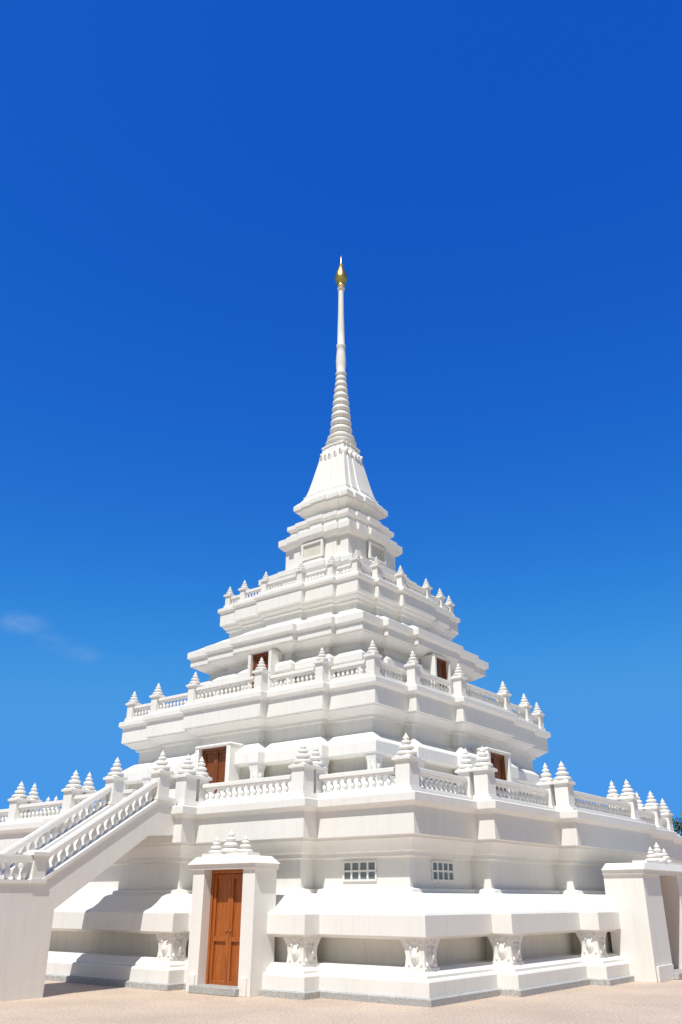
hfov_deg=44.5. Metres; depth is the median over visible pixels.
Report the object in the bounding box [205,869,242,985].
ground door wooden
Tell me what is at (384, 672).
balustrade balusters
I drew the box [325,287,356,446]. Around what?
ringed spire
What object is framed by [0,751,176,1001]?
staircase
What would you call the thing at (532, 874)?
base storey
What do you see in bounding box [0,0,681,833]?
sky
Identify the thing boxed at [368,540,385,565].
crown window
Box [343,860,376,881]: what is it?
vent windows
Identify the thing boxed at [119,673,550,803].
second storey
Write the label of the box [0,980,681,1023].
paved plaza
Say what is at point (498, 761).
door
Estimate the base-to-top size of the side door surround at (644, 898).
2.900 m
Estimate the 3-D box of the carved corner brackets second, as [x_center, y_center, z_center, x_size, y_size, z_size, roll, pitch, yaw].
[0.000,9.069,26.665,10.996,0.560,10.996,-18,-31,34]
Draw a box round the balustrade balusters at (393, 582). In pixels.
[232,567,447,609]
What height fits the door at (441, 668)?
1.560 m
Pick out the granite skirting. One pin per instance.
(422, 1002)
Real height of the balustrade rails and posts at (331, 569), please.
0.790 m
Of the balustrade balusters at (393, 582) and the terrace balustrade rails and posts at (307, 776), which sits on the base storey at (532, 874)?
the terrace balustrade rails and posts at (307, 776)
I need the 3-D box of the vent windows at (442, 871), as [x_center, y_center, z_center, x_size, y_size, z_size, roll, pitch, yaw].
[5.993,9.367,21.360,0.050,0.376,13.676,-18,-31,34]
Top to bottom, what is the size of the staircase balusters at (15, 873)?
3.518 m
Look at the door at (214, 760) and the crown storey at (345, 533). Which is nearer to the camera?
the door at (214, 760)
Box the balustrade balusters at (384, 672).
[135,665,536,724]
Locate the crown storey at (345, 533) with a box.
[258,508,420,591]
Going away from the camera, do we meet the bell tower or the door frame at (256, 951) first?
the door frame at (256, 951)
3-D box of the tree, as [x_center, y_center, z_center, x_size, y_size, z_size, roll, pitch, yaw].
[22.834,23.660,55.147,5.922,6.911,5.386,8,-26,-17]
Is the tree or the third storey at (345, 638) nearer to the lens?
the third storey at (345, 638)
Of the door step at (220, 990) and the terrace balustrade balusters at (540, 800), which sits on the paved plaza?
the door step at (220, 990)
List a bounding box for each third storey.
[187,609,488,699]
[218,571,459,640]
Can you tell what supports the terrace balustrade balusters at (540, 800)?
on the base storey at (532, 874)
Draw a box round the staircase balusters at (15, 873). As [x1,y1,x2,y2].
[0,790,152,879]
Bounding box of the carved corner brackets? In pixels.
[155,931,608,971]
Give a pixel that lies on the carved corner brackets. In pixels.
(420, 954)
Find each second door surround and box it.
[194,742,243,794]
[471,747,513,798]
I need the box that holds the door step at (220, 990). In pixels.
[188,984,238,996]
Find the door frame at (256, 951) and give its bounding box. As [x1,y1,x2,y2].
[186,829,279,996]
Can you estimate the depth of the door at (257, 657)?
25.46 m
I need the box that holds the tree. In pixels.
[672,814,681,835]
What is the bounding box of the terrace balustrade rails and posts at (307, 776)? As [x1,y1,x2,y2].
[0,733,673,831]
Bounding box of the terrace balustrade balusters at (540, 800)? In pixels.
[0,773,665,827]
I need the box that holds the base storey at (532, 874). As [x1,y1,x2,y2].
[0,787,681,998]
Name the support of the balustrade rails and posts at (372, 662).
on the second storey at (345, 725)
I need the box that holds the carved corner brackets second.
[123,753,538,798]
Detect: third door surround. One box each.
[247,648,282,689]
[420,654,451,693]
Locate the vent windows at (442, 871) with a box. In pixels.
[431,860,454,881]
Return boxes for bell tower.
[293,440,387,520]
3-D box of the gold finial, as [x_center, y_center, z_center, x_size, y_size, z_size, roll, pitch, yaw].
[0.000,-10.266,35.672,0.580,1.780,0.580,-18,-31,34]
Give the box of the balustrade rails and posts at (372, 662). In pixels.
[125,640,544,729]
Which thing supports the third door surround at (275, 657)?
attached to the third storey at (345, 638)
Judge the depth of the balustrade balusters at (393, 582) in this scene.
27.04 m
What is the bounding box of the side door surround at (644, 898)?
[601,842,681,982]
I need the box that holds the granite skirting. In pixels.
[45,974,634,1007]
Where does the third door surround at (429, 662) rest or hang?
attached to the third storey at (345, 638)
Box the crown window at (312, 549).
[301,538,323,561]
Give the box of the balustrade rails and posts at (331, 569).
[224,550,454,615]
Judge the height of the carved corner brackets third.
0.400 m
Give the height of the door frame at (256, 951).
2.920 m
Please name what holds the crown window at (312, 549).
attached to the crown storey at (345, 533)
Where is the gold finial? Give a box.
[334,259,347,287]
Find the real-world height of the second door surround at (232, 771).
1.920 m
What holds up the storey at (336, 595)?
on the third storey at (345, 638)
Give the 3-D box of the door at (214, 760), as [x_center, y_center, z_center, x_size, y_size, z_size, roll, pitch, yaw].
[-3.416,7.326,22.652,1.080,1.790,0.128,-18,-31,34]
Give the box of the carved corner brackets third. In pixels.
[200,665,452,698]
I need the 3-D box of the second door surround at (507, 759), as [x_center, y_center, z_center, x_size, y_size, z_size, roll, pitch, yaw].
[4.313,7.737,23.568,0.576,1.920,1.401,-18,-31,34]

